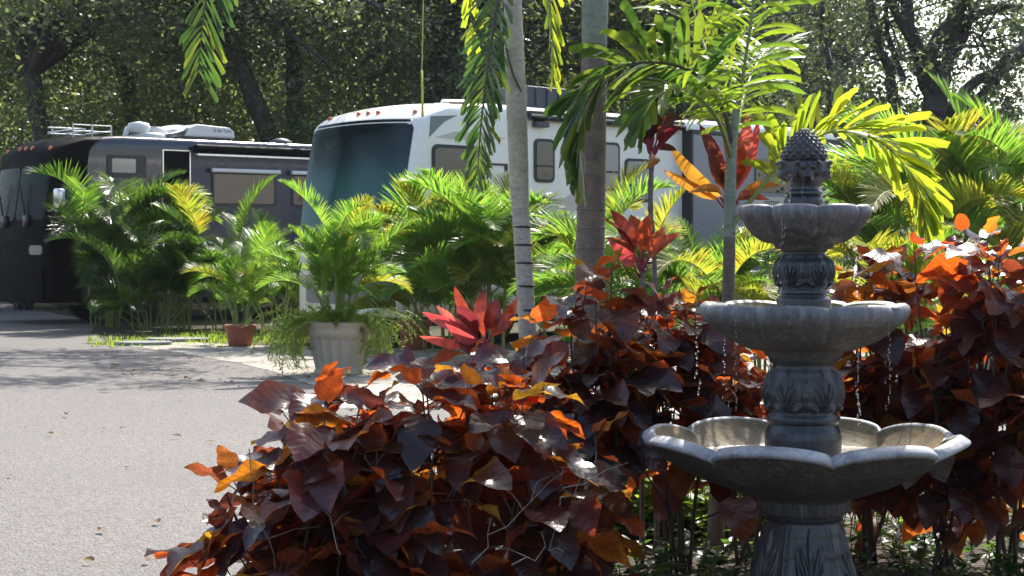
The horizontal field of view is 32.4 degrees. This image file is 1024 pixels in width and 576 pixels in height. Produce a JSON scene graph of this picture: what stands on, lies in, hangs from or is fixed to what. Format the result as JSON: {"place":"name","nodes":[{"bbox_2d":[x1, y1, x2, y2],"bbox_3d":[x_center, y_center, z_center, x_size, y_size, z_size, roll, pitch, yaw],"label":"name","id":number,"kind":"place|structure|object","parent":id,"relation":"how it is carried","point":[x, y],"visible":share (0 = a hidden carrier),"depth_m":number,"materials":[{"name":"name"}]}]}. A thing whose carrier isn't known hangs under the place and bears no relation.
{"place":"outdoors","nodes":[
{"label":"outdoors","id":0,"kind":"place"},
{"bbox_2d":[421,0,423,116],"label":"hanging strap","id":1,"kind":"object","parent":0,"point":[422,101],"visible":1,"depth_m":21.91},
{"bbox_2d":[230,528,678,575],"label":"ribbon grass","id":2,"kind":"structure","parent":0,"point":[619,570],"depth_m":7.14,"materials":[{"name":"green plant"}]},
{"bbox_2d":[1,301,950,409],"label":"ground","id":3,"kind":"structure","parent":0,"point":[198,318],"depth_m":32.52,"materials":[{"name":"green plant"}]},
{"bbox_2d":[0,0,77,73],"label":"oak tree","id":4,"kind":"object","parent":3,"relation":"on","point":[22,27],"visible":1,"depth_m":28.26,"materials":[{"name":"green plant"}]},
{"bbox_2d":[0,3,114,149],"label":"oak tree","id":5,"kind":"object","parent":3,"relation":"on","point":[60,78],"visible":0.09,"depth_m":46.42,"materials":[{"name":"green plant"}]},
{"bbox_2d":[0,77,135,309],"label":"understory bush","id":6,"kind":"object","parent":3,"relation":"on","point":[24,305],"visible":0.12,"depth_m":40.88,"materials":[{"name":"green plant"}]},
{"bbox_2d":[24,158,222,327],"bbox_3d":[-7.049,-0.797,31.977,3.664,3.084,4.130,0,1,0],"label":"areca palm","id":7,"kind":"object","parent":3,"relation":"on","point":[134,205],"visible":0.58,"depth_m":31.42,"materials":[{"name":"plant"}]},
{"bbox_2d":[25,85,226,303],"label":"understory bush","id":8,"kind":"object","parent":3,"relation":"on","point":[180,118],"visible":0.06,"depth_m":43.13,"materials":[{"name":"green plant"}]},
{"bbox_2d":[43,204,239,330],"bbox_3d":[-6.285,-0.366,31.085,3.411,2.270,3.197,0,1,0],"label":"areca palm","id":9,"kind":"object","parent":3,"relation":"on","point":[121,291],"visible":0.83,"depth_m":30.50,"materials":[{"name":"plant"}]},
{"bbox_2d":[0,0,282,153],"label":"oak tree","id":10,"kind":"object","parent":3,"relation":"on","point":[128,118],"visible":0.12,"depth_m":48.25,"materials":[{"name":"green plant"}]},
{"bbox_2d":[0,0,290,308],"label":"oak tree","id":11,"kind":"object","parent":3,"relation":"on","point":[47,58],"visible":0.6,"depth_m":41.96,"materials":[{"name":"green plant"}]},
{"bbox_2d":[0,121,311,321],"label":"motorhome","id":12,"kind":"object","parent":3,"relation":"on","point":[222,166],"visible":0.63,"depth_m":34.21,"materials":[{"name":"painted metal"},{"name":"black rubber"},{"name":"white plastic"}]},
{"bbox_2d":[62,182,81,221],"bbox_3d":[-8.314,-1.640,33.227,0.400,0.770,0.034,-1,2,-40],"label":"driver window","id":13,"kind":"structure","parent":12,"relation":"in","point":[63,184],"depth_m":33.15,"materials":[{"name":"black glass"}]},
{"bbox_2d":[107,155,145,177],"bbox_3d":[-7.428,-2.342,33.948,0.830,0.440,0.029,-1,2,-40],"label":"window","id":14,"kind":"structure","parent":12,"relation":"in","point":[121,166],"depth_m":33.92,"materials":[{"name":"grey glass"}]},
{"bbox_2d":[162,149,190,246],"bbox_3d":[-6.599,-1.428,34.667,0.620,2.580,0.014,-1,2,-40],"label":"door","id":15,"kind":"structure","parent":12,"relation":"in","point":[175,159],"depth_m":34.65,"materials":[{"name":"metal"}]},
{"bbox_2d":[211,168,280,206],"bbox_3d":[-5.386,-2.031,35.568,1.590,0.744,0.149,-1,2,-40],"label":"window","id":16,"kind":"structure","parent":12,"relation":"in","point":[228,186],"depth_m":35.52,"materials":[{"name":"beige glass"}]},
{"bbox_2d":[290,171,306,206],"bbox_3d":[-3.980,-2.058,36.744,1.500,0.744,0.149,-1,2,-40],"label":"window","id":17,"kind":"structure","parent":12,"relation":"in","point":[296,200],"depth_m":36.40,"materials":[{"name":"grey glass"}]},
{"bbox_2d":[113,243,235,329],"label":"areca palm","id":18,"kind":"object","parent":3,"relation":"on","point":[189,308],"visible":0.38,"depth_m":30.72,"materials":[{"name":"plant"}]},
{"bbox_2d":[144,337,209,341],"bbox_3d":[-5.184,0.800,27.290,0.997,0.050,0.640,0,1,0],"label":"stepping stone","id":19,"kind":"object","parent":3,"relation":"on","point":[181,339],"visible":0.65,"depth_m":27.14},
{"bbox_2d":[87,327,308,347],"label":"grass","id":20,"kind":"structure","parent":3,"relation":"on","point":[212,336],"depth_m":27.55,"materials":[{"name":"green plant"}]},
{"bbox_2d":[142,173,299,329],"bbox_3d":[-5.029,-0.661,31.554,3.295,2.834,2.825,0,1,-15],"label":"areca palm","id":21,"kind":"object","parent":3,"relation":"on","point":[186,223],"visible":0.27,"depth_m":31.33,"materials":[{"name":"plant"}]},
{"bbox_2d":[0,0,451,143],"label":"oak tree","id":22,"kind":"object","parent":3,"relation":"on","point":[252,92],"visible":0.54,"depth_m":42.66,"materials":[{"name":"green plant"}]},
{"bbox_2d":[187,220,298,333],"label":"areca palm","id":23,"kind":"object","parent":3,"relation":"on","point":[287,292],"visible":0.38,"depth_m":29.64,"materials":[{"name":"plant"}]},
{"bbox_2d":[171,92,314,309],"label":"understory bush","id":24,"kind":"object","parent":3,"relation":"on","point":[230,118],"visible":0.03,"depth_m":42.28,"materials":[{"name":"green plant"}]},
{"bbox_2d":[74,19,466,141],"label":"oak tree","id":25,"kind":"object","parent":3,"relation":"on","point":[179,78],"visible":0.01,"depth_m":49.98,"materials":[{"name":"green plant"}]},
{"bbox_2d":[93,0,472,304],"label":"oak tree","id":26,"kind":"object","parent":3,"relation":"on","point":[378,5],"visible":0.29,"depth_m":43.51,"materials":[{"name":"green plant"}]},
{"bbox_2d":[253,79,378,143],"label":"understory bush","id":27,"kind":"object","parent":3,"relation":"on","point":[300,128],"visible":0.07,"depth_m":41.73,"materials":[{"name":"green plant"}]},
{"bbox_2d":[249,0,632,112],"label":"oak tree","id":28,"kind":"object","parent":3,"relation":"on","point":[439,67],"visible":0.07,"depth_m":45.50,"materials":[{"name":"green plant"}]},
{"bbox_2d":[256,0,667,139],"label":"oak tree","id":29,"kind":"object","parent":3,"relation":"on","point":[453,57],"visible":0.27,"depth_m":43.77,"materials":[{"name":"green plant"}]},
{"bbox_2d":[260,0,690,119],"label":"oak tree","id":30,"kind":"object","parent":3,"relation":"on","point":[569,30],"visible":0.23,"depth_m":44.90,"materials":[{"name":"green plant"}]},
{"bbox_2d":[0,3,1023,203],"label":"woods","id":31,"kind":"object","parent":3,"relation":"on","point":[92,90],"visible":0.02,"depth_m":53.05,"materials":[{"name":"green plant"}]},
{"bbox_2d":[479,67,580,104],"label":"understory bush","id":32,"kind":"object","parent":3,"relation":"on","point":[563,84],"depth_m":39.55,"materials":[{"name":"green plant"}]},
{"bbox_2d":[133,342,992,414],"bbox_3d":[1.062,0.975,20.570,15.482,0.001,10.769,0,1,10],"label":"gravel strip","id":33,"kind":"object","parent":3,"relation":"on","point":[258,358],"visible":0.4,"depth_m":22.57,"materials":[{"name":"beige gravel"}]},
{"bbox_2d":[115,340,171,345],"bbox_3d":[-5.494,0.823,26.281,0.838,0.050,0.600,0,1,0],"label":"stepping stone","id":34,"kind":"object","parent":33,"relation":"on","point":[143,342],"visible":0.91,"depth_m":26.04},
{"bbox_2d":[224,324,255,345],"bbox_3d":[-4.012,0.700,25.958,0.475,0.320,0.475,0,1,0],"label":"terracotta pot","id":35,"kind":"object","parent":33,"relation":"on","point":[238,335],"visible":0.96,"depth_m":25.79,"materials":[{"name":"ceramic"}]},
{"bbox_2d":[180,245,290,324],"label":"areca palm","id":36,"kind":"object","parent":35,"relation":"in","point":[232,276],"visible":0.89,"depth_m":25.79,"materials":[{"name":"plant"}]},
{"bbox_2d":[304,322,369,375],"bbox_3d":[-1.984,0.683,20.134,0.800,0.620,0.800,0,1,0],"label":"fluted planter","id":37,"kind":"object","parent":33,"relation":"on","point":[330,343],"visible":0.78,"depth_m":19.88,"materials":[{"name":"concrete"}]},
{"bbox_2d":[242,295,426,375],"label":"asparagus fern","id":38,"kind":"object","parent":37,"relation":"in","point":[299,318],"visible":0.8,"depth_m":19.86,"materials":[{"name":"plant"}]},
{"bbox_2d":[249,178,420,314],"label":"areca palm","id":39,"kind":"object","parent":37,"relation":"in","point":[329,267],"visible":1,"depth_m":19.93,"materials":[{"name":"plant"}]},
{"bbox_2d":[397,319,431,349],"bbox_3d":[-1.383,0.663,24.943,0.505,0.440,0.505,0,1,0],"label":"terracotta pot","id":40,"kind":"object","parent":33,"relation":"on","point":[414,343],"visible":0.56,"depth_m":24.77,"materials":[{"name":"ceramic"}]},
{"bbox_2d":[366,281,454,319],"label":"areca palm","id":41,"kind":"object","parent":40,"relation":"in","point":[399,295],"visible":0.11,"depth_m":24.93,"materials":[{"name":"plant"}]},
{"bbox_2d":[332,165,516,350],"bbox_3d":[-0.901,-0.383,24.264,3.653,2.609,3.262,-1,1,-28],"label":"areca palm","id":42,"kind":"object","parent":33,"relation":"on","point":[411,190],"visible":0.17,"depth_m":24.02,"materials":[{"name":"plant"}]},
{"bbox_2d":[372,170,627,348],"bbox_3d":[-0.205,-0.322,22.980,3.472,2.542,2.891,-1,2,-36],"label":"areca palm","id":43,"kind":"object","parent":33,"relation":"on","point":[433,240],"visible":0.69,"depth_m":22.47,"materials":[{"name":"plant"}]},
{"bbox_2d":[435,161,685,359],"bbox_3d":[0.680,-0.353,22.650,3.356,2.621,2.864,-1,2,-36],"label":"areca palm","id":44,"kind":"object","parent":33,"relation":"on","point":[615,201],"visible":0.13,"depth_m":22.31,"materials":[{"name":"plant"}]},
{"bbox_2d":[506,187,773,343],"bbox_3d":[1.387,-0.067,20.159,3.043,2.166,3.019,1,2,32],"label":"areca palm","id":45,"kind":"object","parent":33,"relation":"on","point":[566,279],"visible":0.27,"depth_m":20.05,"materials":[{"name":"plant"}]},
{"bbox_2d":[612,215,781,329],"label":"areca palm","id":46,"kind":"object","parent":33,"relation":"on","point":[701,259],"visible":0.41,"depth_m":19.41,"materials":[{"name":"plant"}]},
{"bbox_2d":[699,273,778,372],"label":"areca palm","id":47,"kind":"object","parent":33,"relation":"on","point":[758,364],"visible":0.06,"depth_m":19.79,"materials":[{"name":"plant"}]},
{"bbox_2d":[780,222,995,364],"bbox_3d":[4.086,0.158,18.911,2.467,1.777,2.394,-1,2,-37],"label":"areca palm","id":48,"kind":"object","parent":33,"relation":"on","point":[919,269],"visible":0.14,"depth_m":18.18,"materials":[{"name":"plant"}]},
{"bbox_2d":[769,117,1023,339],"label":"areca palm","id":49,"kind":"object","parent":33,"relation":"on","point":[885,206],"visible":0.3,"depth_m":22.26,"materials":[{"name":"plant"}]},
{"bbox_2d":[783,71,1023,359],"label":"areca palm","id":50,"kind":"object","parent":33,"relation":"on","point":[960,134],"visible":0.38,"depth_m":22.47,"materials":[{"name":"plant"}]},
{"bbox_2d":[929,249,1008,325],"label":"areca palm","id":51,"kind":"object","parent":33,"relation":"on","point":[1000,277],"visible":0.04,"depth_m":17.19,"materials":[{"name":"plant"}]},
{"bbox_2d":[299,86,839,342],"bbox_3d":[1.371,-1.204,29.644,10.580,3.960,2.822,-1,2,-44],"label":"motorhome","id":52,"kind":"object","parent":3,"relation":"on","point":[368,152],"visible":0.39,"depth_m":26.74,"materials":[{"name":"white metal"}]},
{"bbox_2d":[432,144,482,206],"bbox_3d":[-0.798,-1.469,25.885,1.010,1.260,0.034,-1,2,-44],"label":"driver window","id":53,"kind":"structure","parent":52,"relation":"in","point":[447,157],"depth_m":25.76,"materials":[{"name":"grey glass"}]},
{"bbox_2d":[534,139,554,182],"bbox_3d":[0.500,-1.962,27.112,0.440,0.670,0.033,-1,2,-44],"label":"window","id":54,"kind":"structure","parent":52,"relation":"in","point":[544,158],"depth_m":27.09,"materials":[{"name":"grey glass"}]},
{"bbox_2d":[606,142,619,190],"bbox_3d":[1.548,-1.939,28.122,0.510,0.780,0.033,-1,2,-44],"label":"window","id":55,"kind":"structure","parent":52,"relation":"in","point":[612,148],"depth_m":28.17,"materials":[{"name":"grey glass"}]},
{"bbox_2d":[624,158,648,201],"bbox_3d":[2.048,-1.751,28.617,0.620,0.700,0.033,-1,2,-44],"label":"window","id":56,"kind":"structure","parent":52,"relation":"in","point":[630,161],"depth_m":28.60,"materials":[{"name":"grey glass"}]},
{"bbox_2d":[457,0,888,114],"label":"oak tree","id":57,"kind":"object","parent":3,"relation":"on","point":[576,68],"visible":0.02,"depth_m":46.07,"materials":[{"name":"green plant"}]},
{"bbox_2d":[618,83,763,122],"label":"understory bush","id":58,"kind":"object","parent":3,"relation":"on","point":[679,106],"visible":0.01,"depth_m":40.74,"materials":[{"name":"green plant"}]},
{"bbox_2d":[525,0,902,141],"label":"oak tree","id":59,"kind":"object","parent":3,"relation":"on","point":[664,17],"visible":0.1,"depth_m":44.53,"materials":[{"name":"green plant"}]},
{"bbox_2d":[571,0,982,160],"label":"oak tree","id":60,"kind":"object","parent":3,"relation":"on","point":[835,54],"visible":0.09,"depth_m":44.49,"materials":[{"name":"green plant"}]},
{"bbox_2d":[768,172,935,320],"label":"understory bush","id":61,"kind":"object","parent":3,"relation":"on","point":[898,234],"depth_m":31.67,"materials":[{"name":"green plant"}]},
{"bbox_2d":[722,0,1023,179],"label":"oak tree","id":62,"kind":"object","parent":3,"relation":"on","point":[951,34],"visible":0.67,"depth_m":37.62,"materials":[{"name":"green plant"}]},
{"bbox_2d":[773,187,1006,339],"bbox_3d":[6.808,-0.509,29.962,5.107,3.466,5.589,0,1,-5],"label":"understory bush","id":63,"kind":"object","parent":3,"relation":"on","point":[825,199],"depth_m":29.67,"materials":[{"name":"green plant"}]},
{"bbox_2d":[826,181,1006,333],"bbox_3d":[6.950,-0.370,26.970,5.278,3.273,4.823,1,2,40],"label":"understory bush","id":64,"kind":"object","parent":3,"relation":"on","point":[1005,226],"visible":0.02,"depth_m":27.01,"materials":[{"name":"green plant"}]},
{"bbox_2d":[895,204,1007,239],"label":"understory bush","id":65,"kind":"object","parent":3,"relation":"on","point":[902,230],"visible":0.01,"depth_m":27.09,"materials":[{"name":"green plant"}]},
{"bbox_2d":[0,301,1017,575],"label":"road","id":66,"kind":"structure","parent":0,"point":[76,479],"depth_m":13.09,"materials":[{"name":"grey asphalt"}]},
{"bbox_2d":[0,342,938,573],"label":"fallen leaves","id":67,"kind":"object","parent":66,"relation":"on","point":[89,558],"visible":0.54,"depth_m":18.50,"materials":[{"name":"brown plant"}]},
{"bbox_2d":[496,519,1023,575],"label":"planting bed","id":68,"kind":"object","parent":66,"relation":"on","point":[882,565],"depth_m":8.18,"materials":[{"name":"soil"}]},
{"bbox_2d":[144,413,398,575],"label":"copperleaf shrub","id":69,"kind":"object","parent":68,"relation":"on","point":[181,557],"visible":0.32,"depth_m":6.11,"materials":[{"name":"brown plant"}]},
{"bbox_2d":[310,366,345,404],"bbox_3d":[-0.657,0.800,6.369,0.099,1.051,0.209,0,1,6],"label":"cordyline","id":70,"kind":"object","parent":68,"relation":"on","point":[343,382],"visible":0.05,"depth_m":6.36,"materials":[{"name":"plant"}]},
{"bbox_2d":[196,361,462,575],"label":"copperleaf shrub","id":71,"kind":"object","parent":68,"relation":"on","point":[304,436],"visible":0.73,"depth_m":5.96,"materials":[{"name":"brown plant"}]},
{"bbox_2d":[177,0,569,408],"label":"palm tree","id":72,"kind":"object","parent":68,"relation":"on","point":[511,75],"visible":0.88,"depth_m":7.73,"materials":[{"name":"green plant"}]},
{"bbox_2d":[296,347,511,575],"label":"copperleaf shrub","id":73,"kind":"object","parent":68,"relation":"on","point":[398,506],"visible":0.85,"depth_m":5.97,"materials":[{"name":"red plant"}]},
{"bbox_2d":[248,448,625,569],"bbox_3d":[-0.239,0.727,5.808,1.244,0.410,0.141,0,1,0],"label":"dead twig","id":74,"kind":"object","parent":73,"relation":"attached to","point":[488,528],"visible":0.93,"depth_m":5.79,"materials":[{"name":"brown wood"}]},
{"bbox_2d":[420,286,516,510],"bbox_3d":[-0.199,0.646,7.583,0.508,1.304,0.259,-1,2,-40],"label":"cordyline","id":75,"kind":"object","parent":68,"relation":"on","point":[484,317],"visible":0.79,"depth_m":7.57,"materials":[{"name":"red leaf"},{"name":"bark"}]},
{"bbox_2d":[395,352,631,575],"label":"copperleaf shrub","id":76,"kind":"object","parent":68,"relation":"on","point":[537,444],"visible":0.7,"depth_m":6.20,"materials":[{"name":"red plant"}]},
{"bbox_2d":[425,334,626,521],"bbox_3d":[0.043,0.747,7.402,0.872,1.117,0.790,0,1,0],"label":"copperleaf shrub","id":77,"kind":"object","parent":68,"relation":"on","point":[486,353],"visible":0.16,"depth_m":7.24,"materials":[{"name":"red plant"}]},
{"bbox_2d":[446,403,645,575],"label":"copperleaf shrub","id":78,"kind":"object","parent":68,"relation":"on","point":[617,503],"visible":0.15,"depth_m":6.61,"materials":[{"name":"red plant"}]},
{"bbox_2d":[572,0,607,532],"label":"palm tree","id":79,"kind":"object","parent":68,"relation":"on","point":[590,238],"visible":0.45,"depth_m":8.43,"materials":[{"name":"grey plant"}]},
{"bbox_2d":[507,247,703,537],"bbox_3d":[0.391,0.566,7.451,0.864,1.477,0.865,0,1,0],"label":"copperleaf shrub","id":80,"kind":"object","parent":68,"relation":"on","point":[614,381],"visible":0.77,"depth_m":7.34,"materials":[{"name":"red plant"}]},
{"bbox_2d":[596,210,679,563],"bbox_3d":[0.539,0.468,7.937,0.339,1.645,0.339,0,1,-14],"label":"cordyline","id":81,"kind":"object","parent":68,"relation":"on","point":[634,232],"visible":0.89,"depth_m":7.95,"materials":[{"name":"red plant"}]},
{"bbox_2d":[628,97,686,553],"bbox_3d":[0.653,0.195,8.037,0.212,2.146,0.393,0,1,-16],"label":"cordyline","id":82,"kind":"object","parent":68,"relation":"on","point":[664,129],"visible":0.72,"depth_m":8.03,"materials":[{"name":"red plant"}]},
{"bbox_2d":[586,276,761,573],"bbox_3d":[0.751,0.620,7.775,0.830,1.354,0.810,-1,1,-21],"label":"copperleaf shrub","id":83,"kind":"object","parent":68,"relation":"on","point":[669,493],"visible":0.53,"depth_m":7.59,"materials":[{"name":"red plant"}]},
{"bbox_2d":[668,349,772,564],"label":"copperleaf shrub","id":84,"kind":"object","parent":68,"relation":"on","point":[719,493],"visible":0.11,"depth_m":7.98,"materials":[{"name":"red plant"}]},
{"bbox_2d":[664,115,779,542],"bbox_3d":[1.005,0.220,8.483,0.561,2.114,0.353,0,1,0],"label":"cordyline","id":85,"kind":"object","parent":68,"relation":"on","point":[697,182],"visible":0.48,"depth_m":8.46,"materials":[{"name":"red plant"}]},
{"bbox_2d":[604,462,850,540],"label":"weeds","id":86,"kind":"object","parent":68,"relation":"on","point":[688,508],"visible":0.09,"depth_m":8.63,"materials":[{"name":"green plant"}]},
{"bbox_2d":[445,522,1023,575],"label":"undergrowth","id":87,"kind":"object","parent":68,"relation":"on","point":[712,557],"visible":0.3,"depth_m":7.76,"materials":[{"name":"green plant"}]},
{"bbox_2d":[542,0,953,552],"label":"palm tree","id":88,"kind":"object","parent":68,"relation":"on","point":[932,206],"visible":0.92,"depth_m":8.25,"materials":[{"name":"green plant"}]},
{"bbox_2d":[479,477,1020,545],"bbox_3d":[1.944,0.988,9.357,4.689,0.505,2.036,0,1,0],"label":"ground cover","id":89,"kind":"object","parent":68,"relation":"on","point":[699,525],"visible":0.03,"depth_m":8.55,"materials":[{"name":"green plant"}]},
{"bbox_2d":[642,128,970,575],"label":"tiered fountain","id":90,"kind":"object","parent":68,"relation":"on","point":[804,464],"visible":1,"depth_m":6.57,"materials":[{"name":"stone"}]},
{"bbox_2d":[828,243,943,563],"bbox_3d":[1.648,0.545,7.976,0.839,1.496,0.926,0,1,0],"label":"copperleaf shrub","id":91,"kind":"object","parent":68,"relation":"on","point":[879,285],"visible":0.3,"depth_m":7.84,"materials":[{"name":"red plant"}]},
{"bbox_2d":[839,214,1023,575],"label":"copperleaf shrub","id":92,"kind":"object","parent":68,"relation":"on","point":[939,518],"visible":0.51,"depth_m":7.55,"materials":[{"name":"red plant"}]},
{"bbox_2d":[882,216,1023,575],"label":"copperleaf shrub","id":93,"kind":"object","parent":68,"relation":"on","point":[989,303],"visible":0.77,"depth_m":7.40,"materials":[{"name":"red plant"}]},
{"bbox_2d":[965,285,1023,451],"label":"copperleaf shrub","id":94,"kind":"object","parent":68,"relation":"on","point":[987,388],"visible":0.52,"depth_m":7.30,"materials":[{"name":"red plant"}]},
{"bbox_2d":[13,0,1023,147],"label":"sky","id":95,"kind":"structure","parent":0,"point":[968,73],"materials":[{"name":"white"}]}
]}

